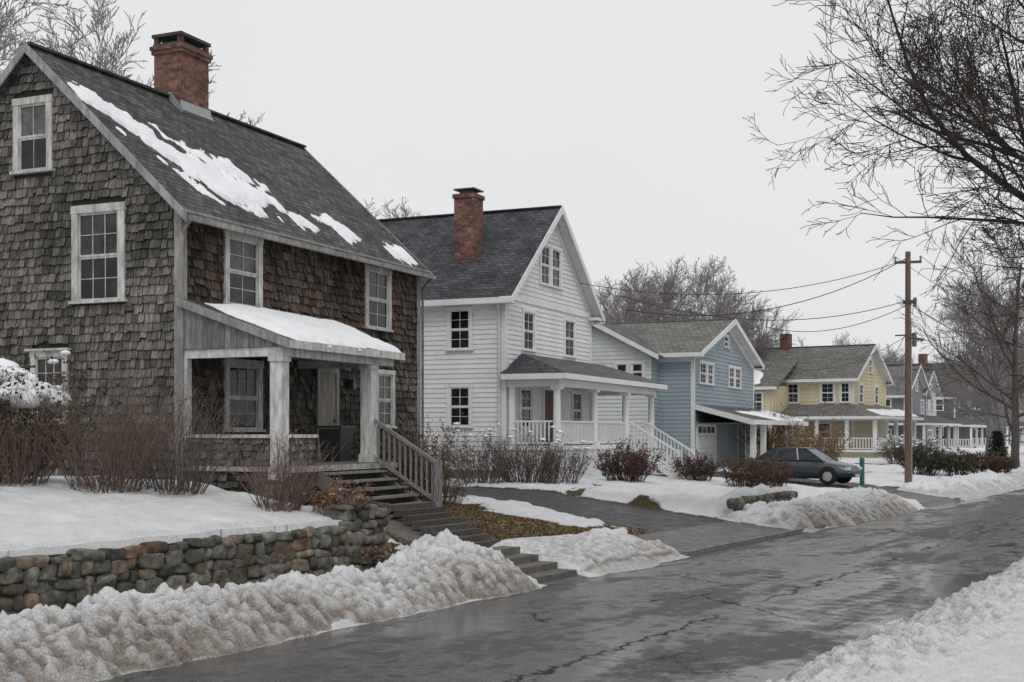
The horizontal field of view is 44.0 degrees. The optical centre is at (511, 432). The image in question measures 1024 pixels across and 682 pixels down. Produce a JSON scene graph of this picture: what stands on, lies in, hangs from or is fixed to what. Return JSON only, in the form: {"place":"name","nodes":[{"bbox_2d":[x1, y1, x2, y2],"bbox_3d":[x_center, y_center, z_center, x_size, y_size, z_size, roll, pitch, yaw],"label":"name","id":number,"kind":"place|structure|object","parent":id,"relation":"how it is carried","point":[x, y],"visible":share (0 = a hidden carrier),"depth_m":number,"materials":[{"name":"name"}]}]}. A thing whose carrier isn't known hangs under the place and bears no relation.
{"place":"outdoors","nodes":[
{"label":"outdoors","id":0,"kind":"place"},
{"bbox_2d":[115,126,225,205],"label":"roof snow","id":1,"kind":"structure","parent":0,"point":[196,186],"depth_m":27.42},
{"bbox_2d":[67,81,287,222],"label":"roof snow","id":2,"kind":"structure","parent":0,"point":[224,185],"depth_m":28.20,"materials":[{"name":"snow"}]},
{"bbox_2d":[22,105,389,426],"bbox_3d":[-5.979,-3.615,29.671,3.141,6.980,9.786,0,0,50],"label":"window glass","id":3,"kind":"object","parent":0,"point":[111,227],"visible":0.89,"depth_m":27.59,"materials":[{"name":"glass"}]},
{"bbox_2d":[148,122,270,192],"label":"roof snow","id":4,"kind":"structure","parent":0,"point":[230,169],"depth_m":29.95,"materials":[{"name":"snow"}]},
{"bbox_2d":[185,438,394,502],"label":"porch shingles","id":5,"kind":"object","parent":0,"point":[232,483],"visible":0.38,"depth_m":25.43,"materials":[{"name":"wood"}]},
{"bbox_2d":[205,303,401,352],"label":"porch roof snow","id":6,"kind":"structure","parent":0,"point":[305,328],"depth_m":27.11,"materials":[{"name":"snow"}]},
{"bbox_2d":[287,211,319,232],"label":"roof snow","id":7,"kind":"structure","parent":0,"point":[300,221],"depth_m":30.85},
{"bbox_2d":[311,213,360,244],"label":"roof snow","id":8,"kind":"structure","parent":0,"point":[348,235],"depth_m":32.58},
{"bbox_2d":[382,241,417,265],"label":"roof snow","id":9,"kind":"structure","parent":0,"point":[398,252],"depth_m":34.83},
{"bbox_2d":[0,434,1023,681],"bbox_3d":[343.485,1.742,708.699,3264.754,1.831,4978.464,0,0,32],"label":"ground","id":10,"kind":"structure","parent":0,"point":[972,632],"depth_m":18.62,"materials":[{"name":"snow"}]},
{"bbox_2d":[0,371,87,486],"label":"bare shrub","id":11,"kind":"object","parent":10,"relation":"on","point":[14,479],"visible":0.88,"depth_m":21.25,"materials":[{"name":"brown plant"}]},
{"bbox_2d":[0,346,120,482],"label":"snow covered shrub","id":12,"kind":"object","parent":10,"relation":"on","point":[13,383],"visible":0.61,"depth_m":21.79,"materials":[{"name":"brown plant"}]},
{"bbox_2d":[2,344,212,492],"bbox_3d":[-6.683,-0.340,21.852,3.996,2.699,4.200,0,0,32],"label":"bare shrub","id":13,"kind":"object","parent":10,"relation":"on","point":[121,473],"visible":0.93,"depth_m":21.35,"materials":[{"name":"brown plant"}]},
{"bbox_2d":[89,374,262,494],"bbox_3d":[-5.818,0.013,22.284,3.128,2.125,3.256,0,0,-30],"label":"bare shrub","id":14,"kind":"object","parent":10,"relation":"on","point":[179,487],"visible":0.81,"depth_m":22.02,"materials":[{"name":"brown plant"}]},
{"bbox_2d":[0,529,352,610],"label":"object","id":15,"kind":"object","parent":10,"relation":"on","point":[95,576],"visible":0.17,"depth_m":17.36,"materials":[{"name":"stone"}]},
{"bbox_2d":[0,521,363,614],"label":"stones","id":16,"kind":"object","parent":15,"relation":"attached to","point":[285,556],"visible":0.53,"depth_m":17.66,"materials":[{"name":"stone"}]},
{"bbox_2d":[0,86,415,475],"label":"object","id":17,"kind":"object","parent":10,"relation":"on","point":[46,344],"visible":0.11,"depth_m":27.31,"materials":[{"name":"wood"}]},
{"bbox_2d":[9,94,397,431],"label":"window trim","id":18,"kind":"structure","parent":17,"relation":"attached to","point":[119,207],"depth_m":27.35,"materials":[{"name":"wood"}]},
{"bbox_2d":[0,58,417,480],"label":"shingle siding","id":19,"kind":"object","parent":17,"relation":"attached to","point":[33,257],"visible":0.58,"depth_m":27.25,"materials":[{"name":"brown wood"}]},
{"bbox_2d":[0,41,431,274],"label":"roof","id":20,"kind":"structure","parent":17,"relation":"on","point":[297,178],"depth_m":31.00,"materials":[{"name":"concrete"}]},
{"bbox_2d":[149,42,212,109],"bbox_3d":[-8.398,-8.350,32.203,1.000,2.700,1.260,0,0,24],"label":"chimney","id":21,"kind":"object","parent":20,"relation":"on","point":[181,70],"visible":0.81,"depth_m":31.77,"materials":[{"name":"brick"}]},
{"bbox_2d":[152,31,210,53],"bbox_3d":[-8.398,-9.850,32.203,0.920,0.300,1.200,0,0,24],"label":"chimney cap","id":22,"kind":"object","parent":21,"relation":"on","point":[180,36],"visible":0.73,"depth_m":31.85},
{"bbox_2d":[168,92,214,123],"bbox_3d":[-8.137,-8.224,32.088,0.549,0.587,1.240,0,0,24],"label":"chimney flashing","id":23,"kind":"object","parent":20,"relation":"on","point":[190,109],"visible":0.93,"depth_m":31.82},
{"bbox_2d":[0,42,432,480],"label":"trim","id":24,"kind":"structure","parent":17,"relation":"attached to","point":[180,217],"depth_m":26.47,"materials":[{"name":"paint"}]},
{"bbox_2d":[180,215,435,477],"bbox_3d":[-4.475,-1.657,30.680,0.370,5.515,10.850,0,0,24],"label":"gutter","id":25,"kind":"object","parent":24,"relation":"attached to","point":[237,229],"visible":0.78,"depth_m":28.71,"materials":[{"name":"paint"}]},
{"bbox_2d":[321,372,335,428],"bbox_3d":[-4.547,-0.415,31.089,0.050,2.130,0.743,0,0,24],"label":"front door","id":26,"kind":"structure","parent":17,"relation":"attached to","point":[328,398],"depth_m":31.12,"materials":[{"name":"grey wood"}]},
{"bbox_2d":[209,420,351,511],"bbox_3d":[-3.967,0.526,21.172,2.304,1.591,2.074,0,0,32],"label":"bare shrub","id":27,"kind":"object","parent":10,"relation":"on","point":[292,505],"visible":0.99,"depth_m":21.07,"materials":[{"name":"brown plant"}]},
{"bbox_2d":[183,308,392,504],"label":"porch boards","id":28,"kind":"object","parent":10,"relation":"on","point":[201,331],"visible":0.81,"depth_m":25.59,"materials":[{"name":"wood"}]},
{"bbox_2d":[176,297,404,480],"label":"porch trim","id":29,"kind":"structure","parent":28,"relation":"attached to","point":[322,357],"depth_m":25.84,"materials":[{"name":"wood"}]},
{"bbox_2d":[184,299,390,351],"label":"porch roof","id":30,"kind":"structure","parent":29,"relation":"on","point":[201,303],"depth_m":25.74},
{"bbox_2d":[317,425,354,460],"bbox_3d":[-4.059,0.240,29.270,0.640,0.820,0.640,0,0,24],"label":"trash bin","id":31,"kind":"object","parent":28,"relation":"on","point":[342,437],"visible":0.93,"depth_m":29.05,"materials":[{"name":"plastic"}]},
{"bbox_2d":[374,419,441,506],"bbox_3d":[-2.337,0.820,28.027,1.708,2.300,0.140,0,0,24],"label":"stair railing","id":32,"kind":"object","parent":28,"relation":"on","point":[435,496],"visible":0.97,"depth_m":27.95,"materials":[{"name":"grey wood"}]},
{"bbox_2d":[290,474,377,517],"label":"dried hydrangea","id":33,"kind":"object","parent":10,"relation":"on","point":[334,495],"visible":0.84,"depth_m":21.28,"materials":[{"name":"brown plant"}]},
{"bbox_2d":[354,509,376,564],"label":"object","id":34,"kind":"object","parent":10,"relation":"on","point":[363,545],"visible":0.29,"depth_m":21.46,"materials":[{"name":"stone"}]},
{"bbox_2d":[323,501,391,569],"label":"stones","id":35,"kind":"object","parent":34,"relation":"on","point":[379,537],"visible":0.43,"depth_m":21.49,"materials":[{"name":"stone"}]},
{"bbox_2d":[316,469,425,517],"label":"porch steps","id":36,"kind":"structure","parent":10,"relation":"on","point":[386,484],"depth_m":27.13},
{"bbox_2d":[361,545,394,568],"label":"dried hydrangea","id":37,"kind":"object","parent":10,"relation":"on","point":[380,556],"visible":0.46,"depth_m":21.38,"materials":[{"name":"brown plant"}]},
{"bbox_2d":[350,412,473,500],"bbox_3d":[-2.610,0.559,30.274,3.172,2.119,3.636,0,0,-12],"label":"brown leaf shrub","id":38,"kind":"object","parent":10,"relation":"on","point":[443,454],"visible":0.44,"depth_m":30.27,"materials":[{"name":"plant"}]},
{"bbox_2d":[391,435,493,506],"bbox_3d":[-1.850,0.912,31.675,2.942,1.812,2.789,0,0,4],"label":"bare shrub","id":39,"kind":"object","parent":10,"relation":"on","point":[454,483],"visible":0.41,"depth_m":31.50,"materials":[{"name":"brown plant"}]},
{"bbox_2d":[391,502,500,547],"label":"timber path steps","id":40,"kind":"structure","parent":10,"relation":"on","point":[430,518],"depth_m":25.21,"materials":[{"name":"grey wood"}]},
{"bbox_2d":[428,470,500,478],"bbox_3d":[-4.018,1.825,50.332,12.020,1.050,8.640,0,0,24],"label":"foundation","id":41,"kind":"object","parent":10,"relation":"on","point":[471,474],"visible":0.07,"depth_m":44.45,"materials":[{"name":"concrete"}]},
{"bbox_2d":[424,229,589,469],"bbox_3d":[-3.290,-3.500,46.905,14.668,9.600,6.871,0,0,-12],"label":"clapboard siding","id":42,"kind":"object","parent":41,"relation":"on","point":[477,368],"visible":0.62,"depth_m":45.02,"materials":[{"name":"paint"}]},
{"bbox_2d":[447,241,581,430],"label":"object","id":43,"kind":"object","parent":41,"relation":"on","point":[471,352],"visible":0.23,"depth_m":44.80,"materials":[{"name":"paint"}]},
{"bbox_2d":[377,205,561,299],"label":"roof","id":44,"kind":"structure","parent":43,"relation":"on","point":[500,263],"depth_m":46.69,"materials":[{"name":"grey concrete"}]},
{"bbox_2d":[452,192,484,261],"bbox_3d":[-1.597,-7.175,46.656,0.900,3.150,0.900,0,0,24],"label":"chimney","id":45,"kind":"object","parent":44,"relation":"on","point":[468,226],"visible":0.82,"depth_m":46.31,"materials":[{"name":"brick"}]},
{"bbox_2d":[424,206,604,470],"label":"trim","id":46,"kind":"structure","parent":43,"relation":"attached to","point":[593,314],"depth_m":46.30,"materials":[{"name":"paint"}]},
{"bbox_2d":[445,243,583,428],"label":"window trim","id":47,"kind":"structure","parent":43,"relation":"attached to","point":[470,308],"depth_m":45.46,"materials":[{"name":"wood"}]},
{"bbox_2d":[450,246,580,426],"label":"window sash","id":48,"kind":"object","parent":47,"relation":"in","point":[576,410],"depth_m":45.65,"materials":[{"name":"wood"}]},
{"bbox_2d":[452,247,579,425],"bbox_3d":[-0.545,-3.595,46.910,3.749,6.680,9.468,0,0,62],"label":"window glass","id":49,"kind":"object","parent":48,"relation":"in","point":[459,396],"visible":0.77,"depth_m":45.48,"materials":[{"name":"glass"}]},
{"bbox_2d":[306,487,656,552],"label":"dry grass","id":50,"kind":"structure","parent":10,"relation":"on","point":[465,509],"depth_m":28.18,"materials":[{"name":"brown plant"}]},
{"bbox_2d":[437,421,542,483],"bbox_3d":[-1.042,0.613,40.031,3.541,2.002,2.788,0,0,-23],"label":"bare shrub","id":51,"kind":"object","parent":10,"relation":"on","point":[493,478],"visible":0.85,"depth_m":39.70,"materials":[{"name":"brown plant"}]},
{"bbox_2d":[0,0,1023,457],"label":"distant bare trees","id":52,"kind":"object","parent":10,"relation":"on","point":[668,294],"visible":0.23,"depth_m":87.66,"materials":[{"name":"brown plant"}]},
{"bbox_2d":[480,426,576,482],"bbox_3d":[0.704,0.673,40.518,3.306,1.825,3.334,0,0,32],"label":"bare shrub","id":53,"kind":"object","parent":10,"relation":"on","point":[525,473],"visible":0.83,"depth_m":40.23,"materials":[{"name":"brown plant"}]},
{"bbox_2d":[492,546,576,582],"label":"concrete steps","id":54,"kind":"structure","parent":10,"relation":"on","point":[532,566],"depth_m":22.78,"materials":[{"name":"concrete"}]},
{"bbox_2d":[518,437,591,483],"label":"bare shrub","id":55,"kind":"object","parent":10,"relation":"on","point":[554,477],"visible":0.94,"depth_m":40.05,"materials":[{"name":"brown plant"}]},
{"bbox_2d":[501,373,667,479],"bbox_3d":[1.721,-0.015,49.243,5.410,4.030,11.920,0,0,24],"label":"porch","id":56,"kind":"object","parent":10,"relation":"on","point":[595,386],"visible":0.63,"depth_m":45.51,"materials":[{"name":"paint"}]},
{"bbox_2d":[500,353,563,373],"bbox_3d":[0.444,-2.445,43.615,2.952,0.810,1.467,0,0,60],"label":"porch roof hip","id":57,"kind":"object","parent":56,"relation":"on","point":[522,363],"visible":1,"depth_m":43.80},
{"bbox_2d":[545,390,553,444],"bbox_3d":[1.399,-0.575,47.693,0.060,2.050,1.100,0,0,24],"label":"front door","id":58,"kind":"structure","parent":56,"relation":"attached to","point":[548,404],"depth_m":47.65,"materials":[{"name":"paint"}]},
{"bbox_2d":[522,353,666,384],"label":"porch roof","id":59,"kind":"structure","parent":56,"relation":"on","point":[577,367],"depth_m":48.10,"materials":[{"name":"grey"}]},
{"bbox_2d":[514,420,694,477],"bbox_3d":[4.044,0.820,47.852,2.643,2.560,10.840,0,0,32],"label":"porch railing","id":60,"kind":"object","parent":56,"relation":"attached to","point":[575,432],"visible":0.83,"depth_m":48.61,"materials":[{"name":"wood"}]},
{"bbox_2d":[585,438,664,481],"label":"barberry shrub","id":61,"kind":"object","parent":10,"relation":"on","point":[633,459],"visible":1,"depth_m":42.69,"materials":[{"name":"brown plant"}]},
{"bbox_2d":[666,450,729,480],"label":"barberry shrub","id":62,"kind":"object","parent":10,"relation":"on","point":[698,470],"visible":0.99,"depth_m":48.25,"materials":[{"name":"brown plant"}]},
{"bbox_2d":[718,453,777,486],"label":"barberry shrub","id":63,"kind":"object","parent":10,"relation":"on","point":[737,475],"visible":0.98,"depth_m":46.08,"materials":[{"name":"brown plant"}]},
{"bbox_2d":[754,386,788,455],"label":"wing","id":64,"kind":"structure","parent":10,"relation":"on","point":[774,395],"depth_m":88.12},
{"bbox_2d":[754,360,798,386],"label":"wing roof","id":65,"kind":"structure","parent":64,"relation":"on","point":[775,372],"depth_m":90.00,"materials":[{"name":"grey"}]},
{"bbox_2d":[744,453,799,486],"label":"barberry shrub","id":66,"kind":"object","parent":10,"relation":"on","point":[781,477],"visible":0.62,"depth_m":46.89,"materials":[{"name":"brown plant"}]},
{"bbox_2d":[731,397,833,456],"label":"tan shrub","id":67,"kind":"object","parent":10,"relation":"on","point":[771,440],"visible":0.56,"depth_m":66.44,"materials":[{"name":"brown plant"}]},
{"bbox_2d":[744,447,861,484],"bbox_3d":[12.016,1.337,52.288,4.600,1.485,2.120,0,0,36],"label":"parked car","id":68,"kind":"object","parent":10,"relation":"on","point":[823,467],"visible":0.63,"depth_m":51.37,"materials":[{"name":"paint"}]},
{"bbox_2d":[766,417,855,461],"bbox_3d":[14.932,0.531,64.165,4.177,2.674,4.309,0,0,-3],"label":"tan shrub","id":69,"kind":"object","parent":10,"relation":"on","point":[826,447],"visible":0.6,"depth_m":63.53,"materials":[{"name":"brown plant"}]},
{"bbox_2d":[681,485,1022,555],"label":"granite kerb","id":70,"kind":"structure","parent":10,"relation":"on","point":[701,550],"depth_m":29.59,"materials":[{"name":"stone"}]},
{"bbox_2d":[785,416,923,457],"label":"porch","id":71,"kind":"object","parent":10,"relation":"on","point":[865,452],"visible":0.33,"depth_m":86.04,"materials":[{"name":"paint"}]},
{"bbox_2d":[781,404,921,417],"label":"porch roof","id":72,"kind":"structure","parent":71,"relation":"on","point":[841,410],"depth_m":87.73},
{"bbox_2d":[742,0,1023,403],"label":"bare maple tree","id":73,"kind":"object","parent":10,"relation":"on","point":[956,135],"visible":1,"depth_m":25.37,"materials":[{"name":"brown plant"}]},
{"bbox_2d":[872,429,940,463],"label":"snow covered shrub","id":74,"kind":"object","parent":10,"relation":"on","point":[899,446],"visible":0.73,"depth_m":72.72,"materials":[{"name":"snow"}]},
{"bbox_2d":[894,251,923,482],"bbox_3d":[17.141,-2.628,54.566,1.333,10.400,0.586,0,0,32],"label":"utility pole","id":75,"kind":"object","parent":10,"relation":"on","point":[911,338],"visible":0.88,"depth_m":54.59,"materials":[{"name":"brown wood"}]},
{"bbox_2d":[579,257,1023,369],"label":"overhead wires","id":76,"kind":"object","parent":75,"relation":"attached to","point":[803,301],"visible":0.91,"depth_m":53.44,"materials":[{"name":"paint"}]},
{"bbox_2d":[889,423,952,450],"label":"porch","id":77,"kind":"object","parent":10,"relation":"on","point":[931,425],"visible":0.18,"depth_m":118.19,"materials":[{"name":"paint"}]},
{"bbox_2d":[892,441,951,475],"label":"evergreen shrub","id":78,"kind":"object","parent":10,"relation":"on","point":[935,460],"visible":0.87,"depth_m":61.69,"materials":[{"name":"green plant"}]},
{"bbox_2d":[925,424,961,449],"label":"porch","id":79,"kind":"object","parent":10,"relation":"on","point":[955,433],"visible":0.23,"depth_m":124.19,"materials":[{"name":"paint"}]},
{"bbox_2d":[893,197,1023,468],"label":"bare roadside tree","id":80,"kind":"object","parent":10,"relation":"on","point":[1015,432],"visible":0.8,"depth_m":70.32,"materials":[{"name":"brown plant"}]},
{"bbox_2d":[936,425,986,447],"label":"porch","id":81,"kind":"object","parent":10,"relation":"on","point":[965,445],"visible":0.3,"depth_m":141.09,"materials":[{"name":"paint"}]},
{"bbox_2d":[941,443,986,475],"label":"brown leaf shrub","id":82,"kind":"object","parent":10,"relation":"on","point":[955,463],"visible":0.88,"depth_m":62.52,"materials":[{"name":"plant"}]},
{"bbox_2d":[973,444,1018,472],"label":"brown leaf shrub","id":83,"kind":"object","parent":10,"relation":"on","point":[1001,463],"visible":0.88,"depth_m":63.57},
{"bbox_2d":[983,430,1010,469],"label":"pine tree","id":84,"kind":"object","parent":10,"relation":"on","point":[997,438],"visible":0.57,"depth_m":71.83,"materials":[{"name":"green plant"}]},
{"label":"foundation","id":85,"kind":"object","parent":10,"relation":"on","visible":0},
{"bbox_2d":[789,357,878,443],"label":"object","id":86,"kind":"object","parent":85,"relation":"on","point":[833,403],"visible":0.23,"depth_m":89.16,"materials":[{"name":"paint"}]},
{"bbox_2d":[754,344,875,379],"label":"roof","id":87,"kind":"structure","parent":86,"relation":"on","point":[811,359],"depth_m":91.03,"materials":[{"name":"grey concrete"}]},
{"bbox_2d":[779,356,884,447],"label":"clapboard siding","id":88,"kind":"object","parent":86,"relation":"attached to","point":[809,394],"visible":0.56,"depth_m":89.85,"materials":[{"name":"paint"}]},
{"bbox_2d":[754,358,878,441],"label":"window trim","id":89,"kind":"structure","parent":88,"relation":"attached to","point":[849,382],"depth_m":88.84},
{"bbox_2d":[754,360,877,440],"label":"window sash","id":90,"kind":"object","parent":89,"relation":"in","point":[827,392],"depth_m":88.92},
{"bbox_2d":[754,361,877,439],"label":"window glass","id":91,"kind":"object","parent":90,"relation":"in","point":[792,397],"visible":0.63,"depth_m":88.99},
{"bbox_2d":[781,344,892,449],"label":"trim","id":92,"kind":"structure","parent":86,"relation":"attached to","point":[884,373],"depth_m":89.68,"materials":[{"name":"paint"}]},
{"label":"foundation","id":93,"kind":"object","parent":10,"relation":"on","visible":0},
{"bbox_2d":[699,333,740,389],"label":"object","id":94,"kind":"object","parent":93,"relation":"on","point":[711,360],"visible":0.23,"depth_m":65.27,"materials":[{"name":"paint"}]},
{"bbox_2d":[609,318,734,352],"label":"roof","id":95,"kind":"structure","parent":94,"relation":"on","point":[681,336],"depth_m":63.93,"materials":[{"name":"grey concrete"}]},
{"bbox_2d":[593,319,808,465],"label":"trim","id":96,"kind":"structure","parent":94,"relation":"attached to","point":[734,329],"depth_m":60.33,"materials":[{"name":"paint"}]},
{"bbox_2d":[698,424,714,466],"bbox_3d":[9.503,0.725,62.005,0.057,2.350,3.400,0,0,24],"label":"garage door","id":97,"kind":"structure","parent":96,"relation":"attached to","point":[706,442],"depth_m":62.16,"materials":[{"name":"paint"}]},
{"bbox_2d":[701,405,801,421],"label":"carport roof","id":98,"kind":"structure","parent":96,"relation":"attached to","point":[732,410],"depth_m":62.39,"materials":[{"name":"grey concrete"}]},
{"bbox_2d":[736,410,803,422],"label":"roof snow","id":99,"kind":"structure","parent":98,"relation":"on","point":[766,414],"depth_m":65.54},
{"bbox_2d":[658,332,752,465],"bbox_3d":[8.827,-2.000,64.362,7.186,7.300,15.297,0,0,59],"label":"clapboard siding","id":100,"kind":"object","parent":94,"relation":"attached to","point":[674,410],"visible":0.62,"depth_m":61.91,"materials":[{"name":"paint"}]},
{"bbox_2d":[614,334,742,434],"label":"window trim","id":101,"kind":"structure","parent":100,"relation":"attached to","point":[643,364],"depth_m":61.98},
{"bbox_2d":[617,336,739,387],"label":"window sash","id":102,"kind":"object","parent":101,"relation":"in","point":[737,378],"depth_m":62.76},
{"bbox_2d":[618,337,739,386],"bbox_3d":[8.674,-2.480,64.453,3.447,4.950,10.247,0,0,24],"label":"window glass","id":103,"kind":"object","parent":102,"relation":"in","point":[635,367],"visible":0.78,"depth_m":61.62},
{"bbox_2d":[0,0,1023,430],"label":"sky","id":104,"kind":"structure","parent":0,"point":[625,116],"materials":[{"name":"white"}]},
{"bbox_2d":[97,489,1023,681],"bbox_3d":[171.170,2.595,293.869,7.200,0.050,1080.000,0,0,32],"label":"asphalt road","id":105,"kind":"structure","parent":0,"point":[775,609],"depth_m":17.65,"materials":[{"name":"asphalt"}]},
{"bbox_2d":[592,325,657,443],"bbox_3d":[4.030,-1.750,61.430,6.086,7.100,1.036,0,0,24],"label":"wing siding","id":106,"kind":"object","parent":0,"point":[607,349],"visible":0.31,"depth_m":60.41,"materials":[{"name":"wood"}]},
{"bbox_2d":[600,323,665,358],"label":"wing roof","id":107,"kind":"structure","parent":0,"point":[628,334],"depth_m":61.82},
{"bbox_2d":[866,409,917,416],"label":"porch roof snow","id":108,"kind":"structure","parent":0,"point":[894,412],"depth_m":89.16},
{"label":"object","id":109,"kind":"object","parent":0,"visible":0},
{"bbox_2d":[886,364,920,395],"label":"roof","id":110,"kind":"structure","parent":109,"relation":"on","point":[897,387],"depth_m":117.98,"materials":[{"name":"grey concrete"}]},
{"bbox_2d":[889,375,925,445],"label":"clapboard siding","id":111,"kind":"object","parent":109,"relation":"attached to","point":[897,403],"visible":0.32,"depth_m":119.19,"materials":[{"name":"paint"}]},
{"bbox_2d":[886,365,932,443],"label":"trim","id":112,"kind":"structure","parent":109,"relation":"attached to","point":[923,380],"depth_m":120.60,"materials":[{"name":"paint"}]},
{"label":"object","id":113,"kind":"object","parent":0,"visible":0},
{"bbox_2d":[936,386,970,444],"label":"clapboard siding","id":114,"kind":"object","parent":113,"relation":"attached to","point":[964,432],"visible":0.15,"depth_m":143.93,"materials":[{"name":"paint"}]},
{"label":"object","id":115,"kind":"object","parent":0,"visible":0},
{"bbox_2d":[727,491,797,510],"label":"stones","id":116,"kind":"object","parent":115,"relation":"attached to","point":[736,504],"visible":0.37,"depth_m":35.77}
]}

